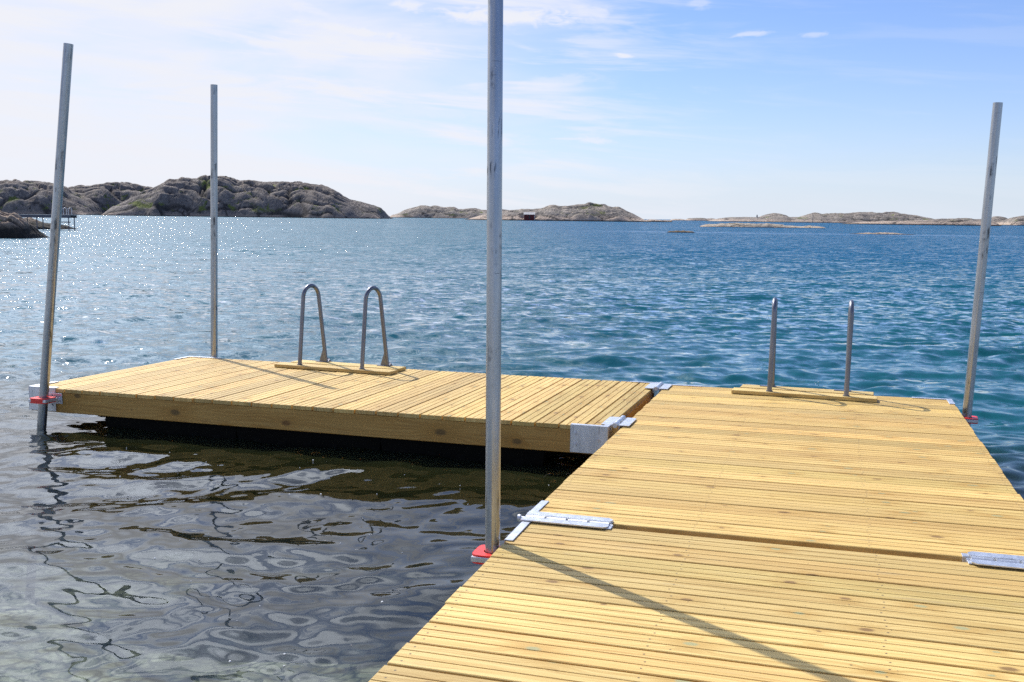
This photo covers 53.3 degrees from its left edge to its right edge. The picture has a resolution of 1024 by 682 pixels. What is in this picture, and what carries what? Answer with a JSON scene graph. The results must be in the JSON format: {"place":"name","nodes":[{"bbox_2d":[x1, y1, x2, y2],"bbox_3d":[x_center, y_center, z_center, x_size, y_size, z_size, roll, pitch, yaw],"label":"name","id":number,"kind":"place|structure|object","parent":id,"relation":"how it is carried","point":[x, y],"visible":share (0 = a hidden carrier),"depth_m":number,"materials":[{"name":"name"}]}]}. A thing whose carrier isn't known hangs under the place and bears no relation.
{"place":"outdoors","nodes":[
{"label":"outdoors","id":0,"kind":"place"},
{"bbox_2d":[0,179,103,214],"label":"island","id":1,"kind":"structure","parent":0,"point":[25,197],"depth_m":710.43,"materials":[{"name":"grey stone"}]},
{"bbox_2d":[68,182,152,212],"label":"island","id":2,"kind":"structure","parent":0,"point":[106,196],"depth_m":754.72,"materials":[{"name":"grey stone"}]},
{"bbox_2d":[102,175,392,218],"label":"island","id":3,"kind":"structure","parent":0,"point":[183,196],"depth_m":648.60,"materials":[{"name":"grey stone"}]},
{"bbox_2d":[0,422,559,681],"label":"seabed","id":4,"kind":"structure","parent":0,"point":[300,586],"depth_m":9.65,"materials":[{"name":"liquid"}]},
{"bbox_2d":[390,205,508,217],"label":"island","id":5,"kind":"structure","parent":0,"point":[426,211],"depth_m":1255.07,"materials":[{"name":"grey stone"}]},
{"bbox_2d":[0,215,1023,547],"bbox_3d":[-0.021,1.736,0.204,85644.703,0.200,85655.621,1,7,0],"label":"sea","id":6,"kind":"structure","parent":0,"point":[622,301],"depth_m":20.33,"materials":[{"name":"liquid"}]},
{"bbox_2d":[0,211,49,238],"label":"shore rock","id":7,"kind":"object","parent":6,"relation":"in","point":[14,225],"visible":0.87,"depth_m":67.61,"materials":[{"name":"stone"}]},
{"bbox_2d":[18,208,76,229],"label":"jetty","id":8,"kind":"object","parent":6,"relation":"in","point":[42,216],"visible":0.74,"depth_m":99.37,"materials":[{"name":"grey wood"}]},
{"bbox_2d":[25,43,73,598],"bbox_3d":[-3.771,0.319,8.230,0.073,5.330,0.073,7,7,-1],"label":"mooring pole","id":9,"kind":"object","parent":6,"relation":"in","point":[61,144],"visible":0.85,"depth_m":8.14,"materials":[{"name":"grey metal"}]},
{"bbox_2d":[23,217,76,228],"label":"shore rock","id":10,"kind":"object","parent":6,"relation":"in","point":[32,221],"visible":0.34,"depth_m":105.00,"materials":[{"name":"stone"}]},
{"bbox_2d":[210,84,217,549],"bbox_3d":[-3.059,0.067,10.470,0.069,5.278,0.069,2,7,0],"label":"mooring pole","id":11,"kind":"object","parent":6,"relation":"in","point":[214,248],"visible":0.72,"depth_m":10.33,"materials":[{"name":"grey metal"}]},
{"bbox_2d":[28,356,658,500],"bbox_3d":[-1.343,0.683,8.753,4.860,0.627,2.523,3,6,17],"label":"dock section","id":12,"kind":"object","parent":6,"relation":"on","point":[443,414],"visible":0.81,"depth_m":7.97,"materials":[{"name":"brown wood"}]},
{"bbox_2d":[274,284,405,490],"bbox_3d":[-1.616,0.459,9.789,1.240,2.004,0.480,3,7,21],"label":"bathing ladder","id":13,"kind":"object","parent":12,"relation":"attached to","point":[326,363],"visible":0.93,"depth_m":9.68,"materials":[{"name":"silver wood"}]},
{"bbox_2d":[601,415,635,430],"bbox_3d":[0.756,0.577,7.182,0.196,0.058,0.329,2,7,17],"label":"hinge","id":14,"kind":"object","parent":12,"relation":"attached to","point":[622,421],"visible":0.99,"depth_m":7.13,"materials":[{"name":"metal"}]},
{"bbox_2d":[645,382,671,392],"bbox_3d":[1.270,0.402,8.824,0.196,0.059,0.319,2,7,17],"label":"hinge","id":15,"kind":"object","parent":12,"relation":"attached to","point":[660,386],"visible":1,"depth_m":8.78,"materials":[{"name":"metal"}]},
{"bbox_2d":[485,0,502,553],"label":"mooring pole","id":16,"kind":"object","parent":6,"relation":"in","point":[494,263],"visible":0.8,"depth_m":4.38,"materials":[{"name":"grey metal"}]},
{"bbox_2d":[667,230,694,232],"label":"skerry","id":17,"kind":"structure","parent":6,"relation":"in","point":[683,231],"depth_m":138.67,"materials":[{"name":"grey stone"}]},
{"bbox_2d":[369,521,1023,681],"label":"dock section","id":18,"kind":"object","parent":6,"relation":"on","point":[528,601],"visible":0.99,"depth_m":3.65,"materials":[{"name":"brown wood"}]},
{"bbox_2d":[966,551,1023,568],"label":"hinge","id":19,"kind":"object","parent":18,"relation":"attached to","point":[998,560],"visible":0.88,"depth_m":4.20,"materials":[{"name":"metal"}]},
{"bbox_2d":[699,223,824,227],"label":"skerry","id":20,"kind":"structure","parent":6,"relation":"in","point":[766,225],"depth_m":261.56,"materials":[{"name":"beige stone"}]},
{"bbox_2d":[526,384,1023,561],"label":"dock section","id":21,"kind":"object","parent":6,"relation":"on","point":[921,477],"visible":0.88,"depth_m":5.61,"materials":[{"name":"beige wood"}]},
{"bbox_2d":[517,511,612,528],"bbox_3d":[0.246,0.846,4.740,0.454,0.044,0.156,2,7,17],"label":"hinge","id":22,"kind":"object","parent":21,"relation":"attached to","point":[568,519],"visible":0.82,"depth_m":4.73,"materials":[{"name":"metal"}]},
{"bbox_2d":[731,297,876,402],"bbox_3d":[2.439,0.641,8.531,1.145,2.004,0.450,3,7,20],"label":"bathing ladder","id":23,"kind":"object","parent":21,"relation":"attached to","point":[770,388],"visible":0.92,"depth_m":8.39,"materials":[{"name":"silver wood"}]},
{"bbox_2d":[852,232,913,234],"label":"skerry","id":24,"kind":"structure","parent":6,"relation":"in","point":[885,233],"depth_m":146.81,"materials":[{"name":"grey stone"}]},
{"bbox_2d":[962,102,1002,426],"bbox_3d":[3.516,0.651,7.898,0.069,4.896,0.069,3,7,0],"label":"mooring pole","id":25,"kind":"object","parent":6,"relation":"in","point":[993,147],"visible":0.58,"depth_m":7.72,"materials":[{"name":"grey metal"}]},
{"bbox_2d":[0,0,1023,219],"label":"sky","id":26,"kind":"structure","parent":0,"point":[648,109],"materials":[{"name":"blue"}]},
{"bbox_2d":[464,202,648,221],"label":"island","id":27,"kind":"structure","parent":0,"point":[589,211],"depth_m":646.99,"materials":[{"name":"grey stone"}]},
{"bbox_2d":[524,212,534,220],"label":"boathouse","id":28,"kind":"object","parent":27,"relation":"on","point":[529,216],"visible":0.99,"depth_m":640.19,"materials":[{"name":"wood"}]},
{"bbox_2d":[646,219,671,221],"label":"island","id":29,"kind":"structure","parent":0,"point":[651,220],"depth_m":698.26,"materials":[{"name":"grey stone"}]},
{"bbox_2d":[672,218,713,220],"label":"island","id":30,"kind":"structure","parent":0,"point":[698,219],"depth_m":2196.38,"materials":[{"name":"grey stone"}]},
{"bbox_2d":[709,212,931,222],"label":"island","id":31,"kind":"structure","parent":0,"point":[853,217],"depth_m":1314.48,"materials":[{"name":"grey stone"}]},
{"bbox_2d":[843,218,1000,225],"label":"island","id":32,"kind":"structure","parent":0,"point":[958,222],"depth_m":721.74,"materials":[{"name":"grey stone"}]},
{"bbox_2d":[955,216,1007,222],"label":"island","id":33,"kind":"structure","parent":0,"point":[996,219],"depth_m":1058.92,"materials":[{"name":"grey stone"}]},
{"bbox_2d":[997,216,1023,225],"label":"island","id":34,"kind":"structure","parent":0,"point":[1017,221],"depth_m":1008.88,"materials":[{"name":"beige stone"}]}
]}

